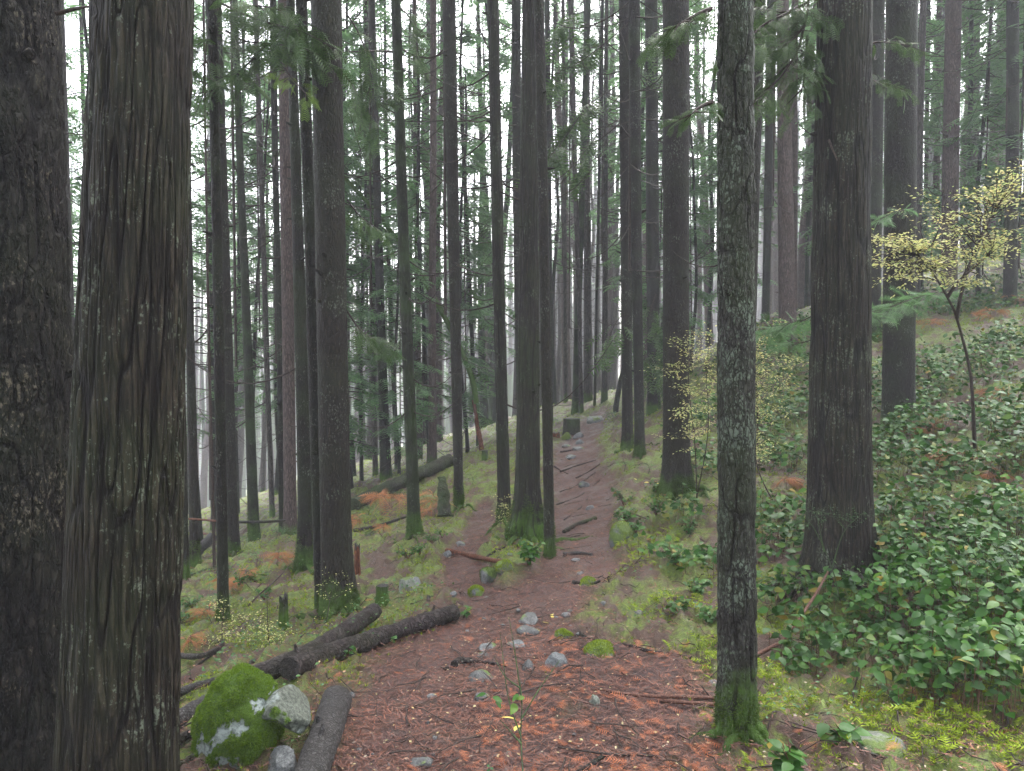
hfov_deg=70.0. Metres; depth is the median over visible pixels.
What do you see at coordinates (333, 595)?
shrub
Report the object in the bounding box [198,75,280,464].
conifer tree
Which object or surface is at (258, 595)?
fallen branch
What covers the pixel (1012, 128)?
conifer tree
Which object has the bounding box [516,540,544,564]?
glossy plant
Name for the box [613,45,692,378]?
conifer tree
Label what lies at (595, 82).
conifer tree
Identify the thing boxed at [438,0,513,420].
conifer tree
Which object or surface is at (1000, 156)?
conifer tree
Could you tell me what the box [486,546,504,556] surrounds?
fallen stick
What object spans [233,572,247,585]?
glossy plant
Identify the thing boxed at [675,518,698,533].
glossy plant
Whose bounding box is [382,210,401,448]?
conifer tree
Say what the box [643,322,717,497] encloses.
autumn shrub
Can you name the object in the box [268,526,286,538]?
shrub
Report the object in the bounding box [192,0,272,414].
conifer tree
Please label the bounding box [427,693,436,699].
rock
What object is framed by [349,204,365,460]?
conifer tree
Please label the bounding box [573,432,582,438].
rock
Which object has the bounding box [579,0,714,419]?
conifer tree
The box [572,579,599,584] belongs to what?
tree root
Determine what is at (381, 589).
tree stump
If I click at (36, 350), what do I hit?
conifer tree
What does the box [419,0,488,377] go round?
conifer tree
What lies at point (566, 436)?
rock
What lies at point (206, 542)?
fallen log
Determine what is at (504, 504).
shrub
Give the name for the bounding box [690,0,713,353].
conifer tree
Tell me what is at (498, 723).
needle litter
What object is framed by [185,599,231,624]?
dead fern
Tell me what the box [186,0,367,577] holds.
conifer tree
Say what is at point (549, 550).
conifer tree
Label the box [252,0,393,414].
conifer tree
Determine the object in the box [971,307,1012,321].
dead fern
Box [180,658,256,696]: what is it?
fallen pole
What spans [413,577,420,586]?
rock
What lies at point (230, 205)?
conifer tree
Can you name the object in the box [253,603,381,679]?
fallen log
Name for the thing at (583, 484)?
rock
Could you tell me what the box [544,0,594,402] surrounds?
conifer tree
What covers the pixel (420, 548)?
glossy plant
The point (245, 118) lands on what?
conifer tree
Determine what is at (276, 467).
conifer tree
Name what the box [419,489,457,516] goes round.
dead fern
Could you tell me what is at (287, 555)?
dead fern
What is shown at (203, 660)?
fallen branch
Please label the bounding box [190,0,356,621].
conifer tree
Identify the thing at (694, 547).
glossy plant
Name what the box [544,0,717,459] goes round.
conifer tree
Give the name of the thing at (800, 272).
conifer tree
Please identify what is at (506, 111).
conifer tree
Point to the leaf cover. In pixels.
(456, 588)
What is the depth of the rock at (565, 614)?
4.80 m
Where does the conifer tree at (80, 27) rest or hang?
on the ground
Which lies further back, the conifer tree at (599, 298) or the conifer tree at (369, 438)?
the conifer tree at (599, 298)
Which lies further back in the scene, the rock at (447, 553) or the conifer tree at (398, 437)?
the conifer tree at (398, 437)
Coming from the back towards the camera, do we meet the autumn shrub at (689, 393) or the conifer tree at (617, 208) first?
the conifer tree at (617, 208)
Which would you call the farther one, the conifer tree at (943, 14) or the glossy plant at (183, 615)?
the conifer tree at (943, 14)
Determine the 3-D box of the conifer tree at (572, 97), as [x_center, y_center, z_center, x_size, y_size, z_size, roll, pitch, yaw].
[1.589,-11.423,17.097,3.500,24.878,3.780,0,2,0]
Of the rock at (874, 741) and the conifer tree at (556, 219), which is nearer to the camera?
the rock at (874, 741)
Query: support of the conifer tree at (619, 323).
on the ground
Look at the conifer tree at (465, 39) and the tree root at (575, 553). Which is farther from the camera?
the conifer tree at (465, 39)
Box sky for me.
[64,0,1023,488]
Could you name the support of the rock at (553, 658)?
on the ground
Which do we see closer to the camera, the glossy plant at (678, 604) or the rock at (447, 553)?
the glossy plant at (678, 604)
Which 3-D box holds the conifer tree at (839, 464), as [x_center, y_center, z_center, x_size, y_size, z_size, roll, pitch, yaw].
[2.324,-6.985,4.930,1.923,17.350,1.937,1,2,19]
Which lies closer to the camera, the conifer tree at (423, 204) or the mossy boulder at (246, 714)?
the mossy boulder at (246, 714)
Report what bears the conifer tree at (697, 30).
on the ground
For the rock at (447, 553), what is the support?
on the ground
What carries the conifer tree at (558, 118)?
on the ground
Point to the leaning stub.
(617, 397)
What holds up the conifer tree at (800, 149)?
on the ground
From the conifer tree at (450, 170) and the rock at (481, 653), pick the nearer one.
the rock at (481, 653)
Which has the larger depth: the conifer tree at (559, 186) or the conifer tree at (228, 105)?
the conifer tree at (559, 186)
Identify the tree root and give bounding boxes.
[444,659,505,670]
[451,657,471,667]
[556,480,598,504]
[560,460,594,471]
[560,472,594,491]
[562,516,596,532]
[563,551,592,556]
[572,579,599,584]
[575,625,598,639]
[576,464,599,477]
[578,642,691,658]
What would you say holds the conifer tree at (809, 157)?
on the ground
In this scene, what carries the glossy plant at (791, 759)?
on the ground
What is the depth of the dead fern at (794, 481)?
7.23 m
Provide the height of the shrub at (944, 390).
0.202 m
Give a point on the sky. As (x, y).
(71, 40)
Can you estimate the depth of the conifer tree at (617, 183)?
35.48 m
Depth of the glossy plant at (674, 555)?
5.62 m
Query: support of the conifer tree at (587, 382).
on the ground
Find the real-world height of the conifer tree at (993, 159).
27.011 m
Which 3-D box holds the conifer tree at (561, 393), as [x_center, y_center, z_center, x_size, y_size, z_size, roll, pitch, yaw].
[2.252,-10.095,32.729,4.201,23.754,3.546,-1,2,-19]
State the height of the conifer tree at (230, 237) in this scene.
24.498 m
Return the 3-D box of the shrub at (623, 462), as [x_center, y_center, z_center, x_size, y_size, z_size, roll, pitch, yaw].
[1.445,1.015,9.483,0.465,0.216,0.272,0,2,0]
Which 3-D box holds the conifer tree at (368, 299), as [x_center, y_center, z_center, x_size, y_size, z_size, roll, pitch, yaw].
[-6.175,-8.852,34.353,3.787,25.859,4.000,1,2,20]
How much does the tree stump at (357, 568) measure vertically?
0.444 m
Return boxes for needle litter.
[180,265,1023,770]
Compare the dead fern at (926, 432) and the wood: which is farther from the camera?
the wood
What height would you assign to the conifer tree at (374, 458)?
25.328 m
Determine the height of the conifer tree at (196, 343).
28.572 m
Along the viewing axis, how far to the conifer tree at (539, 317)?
27.18 m
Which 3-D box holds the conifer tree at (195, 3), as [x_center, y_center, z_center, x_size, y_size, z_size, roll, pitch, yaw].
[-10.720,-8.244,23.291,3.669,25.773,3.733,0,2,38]
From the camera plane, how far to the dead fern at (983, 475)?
5.86 m
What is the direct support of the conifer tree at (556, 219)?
on the ground
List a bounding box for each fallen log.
[179,694,205,728]
[180,729,191,744]
[201,533,215,554]
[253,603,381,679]
[279,604,459,680]
[294,685,351,770]
[351,454,452,510]
[445,548,500,562]
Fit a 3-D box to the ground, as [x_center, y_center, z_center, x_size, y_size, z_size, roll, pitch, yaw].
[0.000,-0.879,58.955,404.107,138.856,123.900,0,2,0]
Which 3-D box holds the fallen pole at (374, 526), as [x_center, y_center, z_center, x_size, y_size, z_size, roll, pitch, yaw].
[-1.694,1.790,9.451,0.702,0.198,0.059,0,2,-10]
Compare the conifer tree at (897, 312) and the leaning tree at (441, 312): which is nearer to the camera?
the conifer tree at (897, 312)
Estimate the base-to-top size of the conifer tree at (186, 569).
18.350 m
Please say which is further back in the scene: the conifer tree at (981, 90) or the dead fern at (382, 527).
the conifer tree at (981, 90)
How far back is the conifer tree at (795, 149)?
15.81 m
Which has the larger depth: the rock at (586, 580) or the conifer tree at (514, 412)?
the conifer tree at (514, 412)
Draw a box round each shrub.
[191,596,296,649]
[241,548,269,566]
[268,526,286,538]
[313,572,359,633]
[489,494,508,527]
[602,411,616,422]
[615,456,639,470]
[633,463,656,473]
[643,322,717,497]
[755,318,808,506]
[756,477,778,497]
[781,504,883,599]
[789,471,806,485]
[871,158,1023,448]
[925,385,955,396]
[947,534,1022,611]
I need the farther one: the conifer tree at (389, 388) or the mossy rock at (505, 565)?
the conifer tree at (389, 388)
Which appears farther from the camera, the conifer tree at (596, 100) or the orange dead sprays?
the conifer tree at (596, 100)
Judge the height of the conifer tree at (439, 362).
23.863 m
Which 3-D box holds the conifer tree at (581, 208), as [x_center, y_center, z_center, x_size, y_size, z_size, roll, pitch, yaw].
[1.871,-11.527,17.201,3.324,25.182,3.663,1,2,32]
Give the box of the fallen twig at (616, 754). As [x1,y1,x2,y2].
[558,746,696,770]
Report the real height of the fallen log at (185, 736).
0.081 m
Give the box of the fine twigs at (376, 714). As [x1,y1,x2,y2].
[180,310,1023,770]
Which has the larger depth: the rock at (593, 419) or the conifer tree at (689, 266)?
the conifer tree at (689, 266)
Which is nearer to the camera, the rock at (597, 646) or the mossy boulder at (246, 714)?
the mossy boulder at (246, 714)
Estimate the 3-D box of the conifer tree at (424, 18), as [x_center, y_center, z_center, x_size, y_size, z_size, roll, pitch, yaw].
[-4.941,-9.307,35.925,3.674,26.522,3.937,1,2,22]
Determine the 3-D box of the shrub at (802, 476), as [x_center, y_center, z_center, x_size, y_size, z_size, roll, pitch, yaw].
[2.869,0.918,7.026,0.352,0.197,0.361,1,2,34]
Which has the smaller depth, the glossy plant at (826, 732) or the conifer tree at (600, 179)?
the glossy plant at (826, 732)
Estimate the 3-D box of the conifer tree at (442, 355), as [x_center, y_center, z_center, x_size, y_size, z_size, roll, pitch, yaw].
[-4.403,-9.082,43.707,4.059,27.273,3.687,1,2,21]
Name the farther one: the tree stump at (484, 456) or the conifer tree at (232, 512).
the tree stump at (484, 456)
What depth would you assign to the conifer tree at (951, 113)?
13.76 m
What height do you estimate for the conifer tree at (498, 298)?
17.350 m
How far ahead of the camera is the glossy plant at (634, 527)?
6.42 m
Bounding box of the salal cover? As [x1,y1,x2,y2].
[633,267,1023,718]
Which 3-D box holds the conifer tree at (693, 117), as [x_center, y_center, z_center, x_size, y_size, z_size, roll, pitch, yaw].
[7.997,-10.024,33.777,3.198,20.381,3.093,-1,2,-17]
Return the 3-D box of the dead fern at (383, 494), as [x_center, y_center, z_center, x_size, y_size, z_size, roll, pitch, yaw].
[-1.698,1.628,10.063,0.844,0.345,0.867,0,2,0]
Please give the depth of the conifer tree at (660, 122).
15.55 m
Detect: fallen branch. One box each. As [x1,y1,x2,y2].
[181,637,225,659]
[196,653,216,665]
[246,566,288,606]
[757,571,828,657]
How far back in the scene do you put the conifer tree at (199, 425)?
55.40 m
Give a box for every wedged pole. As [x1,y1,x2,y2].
[188,518,215,521]
[239,519,285,522]
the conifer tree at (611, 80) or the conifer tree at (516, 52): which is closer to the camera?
the conifer tree at (516, 52)
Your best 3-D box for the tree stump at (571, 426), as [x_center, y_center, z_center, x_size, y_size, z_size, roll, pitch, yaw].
[1.187,0.872,14.501,0.376,0.436,0.376,0,2,0]
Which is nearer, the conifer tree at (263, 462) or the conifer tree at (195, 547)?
the conifer tree at (195, 547)
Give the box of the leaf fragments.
[182,331,1023,770]
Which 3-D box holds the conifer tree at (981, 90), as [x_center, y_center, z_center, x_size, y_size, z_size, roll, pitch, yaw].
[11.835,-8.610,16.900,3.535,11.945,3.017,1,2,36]
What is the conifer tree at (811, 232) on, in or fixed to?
on the ground
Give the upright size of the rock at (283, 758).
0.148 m
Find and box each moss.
[179,257,1023,770]
[607,442,1023,770]
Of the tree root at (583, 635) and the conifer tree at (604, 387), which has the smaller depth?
the tree root at (583, 635)
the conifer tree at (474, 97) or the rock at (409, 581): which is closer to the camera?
the rock at (409, 581)
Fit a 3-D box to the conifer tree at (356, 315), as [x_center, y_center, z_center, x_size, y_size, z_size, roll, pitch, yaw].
[-2.991,-2.192,13.536,2.968,9.128,2.502,2,3,45]
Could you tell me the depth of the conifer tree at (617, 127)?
30.84 m
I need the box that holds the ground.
[179,242,1023,770]
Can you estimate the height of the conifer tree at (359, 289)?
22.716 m
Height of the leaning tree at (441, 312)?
6.992 m
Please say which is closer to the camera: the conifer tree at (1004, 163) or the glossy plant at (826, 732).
the glossy plant at (826, 732)
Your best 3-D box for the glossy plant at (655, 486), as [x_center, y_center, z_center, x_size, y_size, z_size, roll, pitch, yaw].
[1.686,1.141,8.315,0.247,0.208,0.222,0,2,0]
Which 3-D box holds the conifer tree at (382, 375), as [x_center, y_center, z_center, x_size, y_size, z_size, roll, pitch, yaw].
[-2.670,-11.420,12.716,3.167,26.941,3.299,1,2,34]
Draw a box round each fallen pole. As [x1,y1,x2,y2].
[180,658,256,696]
[353,516,406,531]
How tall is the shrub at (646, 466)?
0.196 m
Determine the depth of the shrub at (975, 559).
4.00 m
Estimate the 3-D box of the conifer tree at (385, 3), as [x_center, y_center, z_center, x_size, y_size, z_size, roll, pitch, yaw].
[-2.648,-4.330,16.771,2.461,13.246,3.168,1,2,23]
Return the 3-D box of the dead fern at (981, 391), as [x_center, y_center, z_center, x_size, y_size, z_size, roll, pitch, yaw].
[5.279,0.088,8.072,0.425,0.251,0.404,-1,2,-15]
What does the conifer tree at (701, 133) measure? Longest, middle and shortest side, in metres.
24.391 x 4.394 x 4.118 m
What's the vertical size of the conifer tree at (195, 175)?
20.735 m
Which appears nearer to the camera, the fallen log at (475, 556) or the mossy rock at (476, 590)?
the mossy rock at (476, 590)
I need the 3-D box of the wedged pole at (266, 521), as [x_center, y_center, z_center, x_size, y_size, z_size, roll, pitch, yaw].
[-3.046,1.690,9.096,0.200,0.326,1.405,0,2,0]
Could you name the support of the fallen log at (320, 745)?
on the ground
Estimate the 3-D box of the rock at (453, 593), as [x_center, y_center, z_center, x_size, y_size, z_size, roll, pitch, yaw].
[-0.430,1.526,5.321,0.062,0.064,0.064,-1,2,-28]
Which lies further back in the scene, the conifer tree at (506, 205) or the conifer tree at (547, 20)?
the conifer tree at (506, 205)
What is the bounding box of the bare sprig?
[476,619,559,770]
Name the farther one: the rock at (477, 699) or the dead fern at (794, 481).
the dead fern at (794, 481)
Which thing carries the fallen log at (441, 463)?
on the ground
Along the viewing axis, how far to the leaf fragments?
3.38 m
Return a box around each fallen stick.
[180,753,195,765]
[191,566,216,575]
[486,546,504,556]
[576,754,605,770]
[596,687,714,699]
[663,699,714,706]
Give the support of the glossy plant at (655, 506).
on the ground
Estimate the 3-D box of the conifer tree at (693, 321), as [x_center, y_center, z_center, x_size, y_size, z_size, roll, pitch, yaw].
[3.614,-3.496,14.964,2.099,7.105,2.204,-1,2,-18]
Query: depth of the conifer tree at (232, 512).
8.64 m
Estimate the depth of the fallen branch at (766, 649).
4.25 m
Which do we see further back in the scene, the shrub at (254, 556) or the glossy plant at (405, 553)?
the shrub at (254, 556)
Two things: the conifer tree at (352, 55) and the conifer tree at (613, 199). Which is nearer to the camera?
the conifer tree at (613, 199)
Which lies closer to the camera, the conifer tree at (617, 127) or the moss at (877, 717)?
the moss at (877, 717)
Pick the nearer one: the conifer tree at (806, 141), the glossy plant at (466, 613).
the glossy plant at (466, 613)
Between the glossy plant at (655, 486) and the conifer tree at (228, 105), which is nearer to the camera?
the glossy plant at (655, 486)
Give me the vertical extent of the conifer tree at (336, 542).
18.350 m
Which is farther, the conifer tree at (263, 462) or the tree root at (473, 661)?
the conifer tree at (263, 462)
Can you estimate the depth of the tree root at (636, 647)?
4.09 m
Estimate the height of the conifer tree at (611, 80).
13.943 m
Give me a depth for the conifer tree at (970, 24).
16.82 m
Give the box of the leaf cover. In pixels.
[184,262,1018,741]
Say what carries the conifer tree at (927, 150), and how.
on the ground
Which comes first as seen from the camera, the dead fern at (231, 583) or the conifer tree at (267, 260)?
the dead fern at (231, 583)
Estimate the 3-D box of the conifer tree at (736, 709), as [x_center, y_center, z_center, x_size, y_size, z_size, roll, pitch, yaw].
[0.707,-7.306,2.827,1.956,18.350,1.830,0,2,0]
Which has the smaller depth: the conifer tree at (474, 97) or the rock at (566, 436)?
the rock at (566, 436)
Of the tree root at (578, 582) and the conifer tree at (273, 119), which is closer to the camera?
the tree root at (578, 582)
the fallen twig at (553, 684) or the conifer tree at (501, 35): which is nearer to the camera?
the fallen twig at (553, 684)
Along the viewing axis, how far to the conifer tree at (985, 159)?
13.94 m
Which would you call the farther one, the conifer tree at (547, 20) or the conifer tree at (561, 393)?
the conifer tree at (561, 393)
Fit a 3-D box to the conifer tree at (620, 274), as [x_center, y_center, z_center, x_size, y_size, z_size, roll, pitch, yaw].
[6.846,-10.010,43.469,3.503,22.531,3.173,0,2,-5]
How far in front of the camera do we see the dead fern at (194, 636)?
4.90 m
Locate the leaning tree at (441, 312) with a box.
[224,49,478,403]
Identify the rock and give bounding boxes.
[268,745,296,770]
[365,529,375,536]
[399,577,415,592]
[409,757,432,770]
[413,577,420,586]
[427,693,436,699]
[443,550,451,557]
[450,591,456,597]
[456,541,464,546]
[467,584,484,596]
[468,669,492,682]
[474,692,489,701]
[477,652,488,657]
[479,567,496,583]
[479,642,496,651]
[495,558,514,574]
[506,639,524,648]
[516,625,539,635]
[518,612,538,625]
[522,659,533,670]
[545,652,567,668]
[553,432,559,437]
[554,628,573,639]
[561,432,571,439]
[561,612,570,617]
[566,454,575,459]
[572,446,583,450]
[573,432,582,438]
[575,439,583,444]
[578,481,589,487]
[580,575,595,586]
[583,639,614,658]
[586,416,603,423]
[589,694,599,707]
[856,731,906,758]
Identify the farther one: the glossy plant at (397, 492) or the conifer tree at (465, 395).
the conifer tree at (465, 395)
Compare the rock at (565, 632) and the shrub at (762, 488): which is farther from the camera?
the shrub at (762, 488)
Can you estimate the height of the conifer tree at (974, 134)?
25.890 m
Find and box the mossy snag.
[437,476,451,516]
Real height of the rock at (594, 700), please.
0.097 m
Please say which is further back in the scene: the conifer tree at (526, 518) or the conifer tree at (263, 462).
the conifer tree at (263, 462)
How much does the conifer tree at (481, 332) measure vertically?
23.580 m
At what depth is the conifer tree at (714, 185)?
16.03 m
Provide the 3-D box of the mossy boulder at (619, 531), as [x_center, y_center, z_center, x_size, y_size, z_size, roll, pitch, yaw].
[1.011,1.391,6.601,0.250,0.350,0.262,2,3,42]
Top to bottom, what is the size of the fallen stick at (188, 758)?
0.066 m
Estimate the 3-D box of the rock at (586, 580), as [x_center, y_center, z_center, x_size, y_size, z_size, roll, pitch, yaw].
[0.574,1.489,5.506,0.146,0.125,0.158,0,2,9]
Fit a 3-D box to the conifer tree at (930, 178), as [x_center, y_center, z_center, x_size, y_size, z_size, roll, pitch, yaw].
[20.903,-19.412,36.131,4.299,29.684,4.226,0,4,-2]
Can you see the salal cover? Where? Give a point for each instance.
(947, 635)
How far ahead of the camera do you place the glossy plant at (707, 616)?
4.62 m
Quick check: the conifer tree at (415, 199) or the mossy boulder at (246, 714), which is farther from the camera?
the conifer tree at (415, 199)
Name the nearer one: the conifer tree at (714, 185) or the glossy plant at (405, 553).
the glossy plant at (405, 553)
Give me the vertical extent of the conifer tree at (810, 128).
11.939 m
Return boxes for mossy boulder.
[190,661,310,768]
[609,521,635,547]
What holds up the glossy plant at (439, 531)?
on the ground
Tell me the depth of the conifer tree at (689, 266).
30.41 m
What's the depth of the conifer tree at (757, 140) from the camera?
7.02 m
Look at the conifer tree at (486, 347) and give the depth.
31.54 m
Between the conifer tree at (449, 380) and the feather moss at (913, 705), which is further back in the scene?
the conifer tree at (449, 380)
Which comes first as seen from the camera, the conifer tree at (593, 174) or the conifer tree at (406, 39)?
the conifer tree at (406, 39)
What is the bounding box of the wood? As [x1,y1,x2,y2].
[75,0,1023,506]
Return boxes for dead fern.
[180,629,208,651]
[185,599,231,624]
[206,577,243,593]
[237,565,258,577]
[258,551,294,568]
[351,513,365,529]
[358,489,406,518]
[372,523,390,536]
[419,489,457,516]
[771,476,804,490]
[900,417,950,440]
[912,448,944,468]
[916,318,947,328]
[926,448,992,475]
[968,386,1010,401]
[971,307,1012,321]
[976,466,1014,482]
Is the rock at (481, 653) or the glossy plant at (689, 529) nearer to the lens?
the rock at (481, 653)
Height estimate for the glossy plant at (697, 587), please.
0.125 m
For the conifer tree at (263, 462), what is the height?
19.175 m
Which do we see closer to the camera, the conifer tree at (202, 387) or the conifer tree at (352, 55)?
the conifer tree at (352, 55)
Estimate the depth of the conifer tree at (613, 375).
29.86 m
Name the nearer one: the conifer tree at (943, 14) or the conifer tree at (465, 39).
the conifer tree at (465, 39)
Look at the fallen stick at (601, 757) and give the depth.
3.03 m
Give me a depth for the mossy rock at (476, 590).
5.53 m
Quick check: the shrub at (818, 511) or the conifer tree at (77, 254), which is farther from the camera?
the conifer tree at (77, 254)
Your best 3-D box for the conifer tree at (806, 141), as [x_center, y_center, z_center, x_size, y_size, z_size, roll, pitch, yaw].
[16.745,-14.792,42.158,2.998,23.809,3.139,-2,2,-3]
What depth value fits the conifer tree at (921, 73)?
14.31 m
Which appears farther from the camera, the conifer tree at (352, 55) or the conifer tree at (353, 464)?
the conifer tree at (352, 55)
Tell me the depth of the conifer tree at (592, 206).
37.63 m
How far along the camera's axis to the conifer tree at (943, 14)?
25.64 m
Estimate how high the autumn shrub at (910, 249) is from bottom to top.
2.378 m
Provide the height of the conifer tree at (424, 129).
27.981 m
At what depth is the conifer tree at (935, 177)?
18.79 m
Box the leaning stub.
[613,344,632,412]
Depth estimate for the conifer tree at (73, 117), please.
15.85 m
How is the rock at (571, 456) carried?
on the ground
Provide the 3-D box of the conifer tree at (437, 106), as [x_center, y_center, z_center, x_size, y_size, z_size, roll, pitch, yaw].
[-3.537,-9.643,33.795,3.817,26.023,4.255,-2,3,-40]
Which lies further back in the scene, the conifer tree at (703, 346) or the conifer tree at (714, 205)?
the conifer tree at (714, 205)
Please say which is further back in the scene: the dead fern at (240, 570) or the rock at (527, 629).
the dead fern at (240, 570)
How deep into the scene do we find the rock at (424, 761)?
3.01 m
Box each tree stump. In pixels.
[278,592,288,630]
[354,543,360,574]
[375,584,389,606]
[481,450,487,460]
[562,418,580,435]
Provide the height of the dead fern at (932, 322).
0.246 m
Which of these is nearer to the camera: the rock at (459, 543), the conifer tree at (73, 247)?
the rock at (459, 543)
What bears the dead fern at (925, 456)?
on the ground
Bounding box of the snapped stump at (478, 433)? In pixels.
[472,400,483,449]
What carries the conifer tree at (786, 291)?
on the ground
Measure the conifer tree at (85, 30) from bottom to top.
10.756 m
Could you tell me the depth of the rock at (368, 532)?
8.94 m
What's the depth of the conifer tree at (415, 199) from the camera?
14.91 m
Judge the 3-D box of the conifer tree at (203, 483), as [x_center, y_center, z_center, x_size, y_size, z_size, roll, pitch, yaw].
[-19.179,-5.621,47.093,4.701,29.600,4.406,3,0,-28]
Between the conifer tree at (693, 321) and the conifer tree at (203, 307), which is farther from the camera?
the conifer tree at (203, 307)
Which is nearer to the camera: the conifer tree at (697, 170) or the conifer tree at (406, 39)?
the conifer tree at (406, 39)
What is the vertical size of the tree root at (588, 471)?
0.140 m
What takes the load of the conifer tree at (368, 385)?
on the ground
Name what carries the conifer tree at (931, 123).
on the ground
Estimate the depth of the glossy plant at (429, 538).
7.23 m
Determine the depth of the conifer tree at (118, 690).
2.13 m
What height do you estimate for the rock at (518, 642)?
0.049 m
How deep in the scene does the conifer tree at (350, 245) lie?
29.84 m
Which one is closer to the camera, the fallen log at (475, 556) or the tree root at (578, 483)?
the fallen log at (475, 556)
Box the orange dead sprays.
[277,408,1007,770]
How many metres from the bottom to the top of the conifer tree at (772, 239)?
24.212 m
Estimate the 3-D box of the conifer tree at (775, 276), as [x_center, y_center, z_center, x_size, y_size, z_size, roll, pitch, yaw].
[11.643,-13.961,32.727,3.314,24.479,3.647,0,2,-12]
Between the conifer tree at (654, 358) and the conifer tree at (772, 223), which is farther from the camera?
the conifer tree at (772, 223)
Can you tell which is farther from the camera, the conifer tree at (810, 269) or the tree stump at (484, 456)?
the conifer tree at (810, 269)
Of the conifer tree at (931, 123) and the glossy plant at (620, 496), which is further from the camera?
the conifer tree at (931, 123)
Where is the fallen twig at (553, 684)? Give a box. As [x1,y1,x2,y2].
[516,683,643,693]
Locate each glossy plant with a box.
[181,595,203,607]
[181,608,194,620]
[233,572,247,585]
[243,571,262,582]
[255,587,271,599]
[343,645,355,657]
[387,489,406,497]
[394,545,418,558]
[408,543,427,554]
[417,530,438,543]
[435,527,451,537]
[460,605,472,617]
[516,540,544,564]
[610,487,637,505]
[613,504,636,520]
[619,514,649,532]
[642,494,668,515]
[649,480,659,492]
[662,545,693,564]
[666,596,690,613]
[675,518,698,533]
[683,577,713,594]
[691,541,716,559]
[697,603,717,623]
[767,738,807,770]
[816,715,872,744]
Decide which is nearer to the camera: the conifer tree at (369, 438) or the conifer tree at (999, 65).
the conifer tree at (999, 65)
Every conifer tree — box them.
[0,0,89,770]
[52,0,194,770]
[61,0,84,340]
[64,0,82,299]
[64,0,89,316]
[65,0,88,246]
[67,87,82,226]
[68,96,81,300]
[73,90,196,262]
[73,211,78,284]
[183,370,190,580]
[185,20,236,457]
[185,27,274,540]
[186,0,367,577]
[186,1,207,513]
[186,5,286,568]
[186,10,207,416]
[186,93,248,508]
[186,180,206,454]
[186,182,206,458]
[187,0,278,529]
[190,0,298,566]
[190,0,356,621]
[191,0,301,516]
[191,0,312,541]
[191,0,352,531]
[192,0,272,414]
[193,20,256,451]
[193,131,210,506]
[193,182,208,481]
[195,0,388,534]
[197,0,273,513]
[197,1,270,497]
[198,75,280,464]
[198,120,248,460]
[199,81,257,457]
[209,0,243,558]
[228,62,302,465]
[229,3,279,491]
[231,0,312,494]
[233,0,279,491]
[245,192,276,489]
[251,215,274,482]
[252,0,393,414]
[266,27,421,488]
[289,0,409,623]
[295,0,320,609]
[295,0,394,475]
[341,0,375,398]
[341,4,387,411]
[342,0,437,476]
[342,0,440,479]
[342,1,421,459]
[343,0,449,475]
[343,50,419,480]
[344,0,475,543]
[345,0,484,458]
[346,0,441,468]
[346,0,580,517]
[349,19,387,459]
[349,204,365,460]
[350,69,383,461]
[351,0,410,455]
[352,156,450,474]
[353,241,372,427]
[356,47,494,455]
[360,0,509,462]
[365,0,463,444]
[377,0,441,375]
[378,0,447,441]
[381,0,476,442]
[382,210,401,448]
[384,178,414,425]
[390,0,615,535]
[397,8,442,401]
[407,0,474,363]
[412,69,514,452]
[413,0,512,445]
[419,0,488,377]
[421,90,467,432]
[430,0,596,406]
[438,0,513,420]
[441,183,451,432]
[442,49,478,429]
[443,127,491,429]
[456,0,510,427]
[457,0,502,427]
[458,0,577,364]
[461,215,473,429]
[462,0,560,423]
[462,1,513,344]
[464,3,509,395]
[469,79,508,414]
[477,5,550,417]
[484,0,615,423]
[487,0,595,551]
[491,19,592,406]
[502,0,617,402]
[503,0,600,404]
[510,2,614,401]
[513,0,716,453]
[521,0,642,412]
[534,0,557,558]
[539,0,662,405]
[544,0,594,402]
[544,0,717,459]
[544,6,601,400]
[550,0,596,348]
[551,0,619,402]
[551,0,661,403]
[551,66,571,364]
[552,0,595,401]
[552,0,644,413]
[552,34,595,383]
[552,63,583,328]
[559,0,617,392]
[567,0,618,392]
[570,11,619,346]
[571,0,708,324]
[575,0,618,342]
[575,0,620,339]
[578,0,643,390]
[578,118,597,322]
[579,0,642,389]
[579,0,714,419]
[582,96,620,375]
[590,0,662,365]
[591,32,620,361]
[596,0,716,387]
[600,85,645,371]
[603,0,717,304]
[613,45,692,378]
[616,226,620,383]
[617,0,662,379]
[637,0,786,755]
[640,6,662,370]
[643,50,716,374]
[648,0,717,504]
[653,0,765,332]
[658,0,716,357]
[659,2,716,345]
[660,0,776,348]
[661,4,705,308]
[689,7,777,322]
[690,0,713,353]
[690,49,717,319]
[692,37,716,351]
[693,0,814,322]
[695,72,717,349]
[698,0,811,364]
[698,0,935,602]
[699,6,800,273]
[708,139,716,327]
[758,2,800,314]
[759,37,803,313]
[760,0,801,312]
[761,0,814,309]
[763,0,884,308]
[763,29,811,268]
[765,0,816,309]
[774,1,815,305]
[774,10,883,296]
[797,0,815,274]
[798,0,807,190]
[799,0,942,342]
[810,0,941,234]
[870,0,963,434]
[882,0,984,269]
[882,0,997,293]
[882,0,999,305]
[883,0,978,206]
[917,0,1019,311]
[917,0,1023,300]
[919,0,1023,306]
[922,0,1023,284]
[923,1,987,270]
[923,2,1022,261]
[923,45,961,265]
[925,0,1023,268]
[930,0,996,264]
[937,0,1023,251]
[958,1,1004,260]
[960,0,1023,243]
[961,13,1023,151]
[964,3,1005,252]
[985,13,1023,242]
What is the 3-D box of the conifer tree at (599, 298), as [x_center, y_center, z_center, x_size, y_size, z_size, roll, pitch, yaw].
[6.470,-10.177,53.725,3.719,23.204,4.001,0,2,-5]
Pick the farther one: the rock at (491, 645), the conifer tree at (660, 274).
the conifer tree at (660, 274)
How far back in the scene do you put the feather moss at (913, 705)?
3.17 m

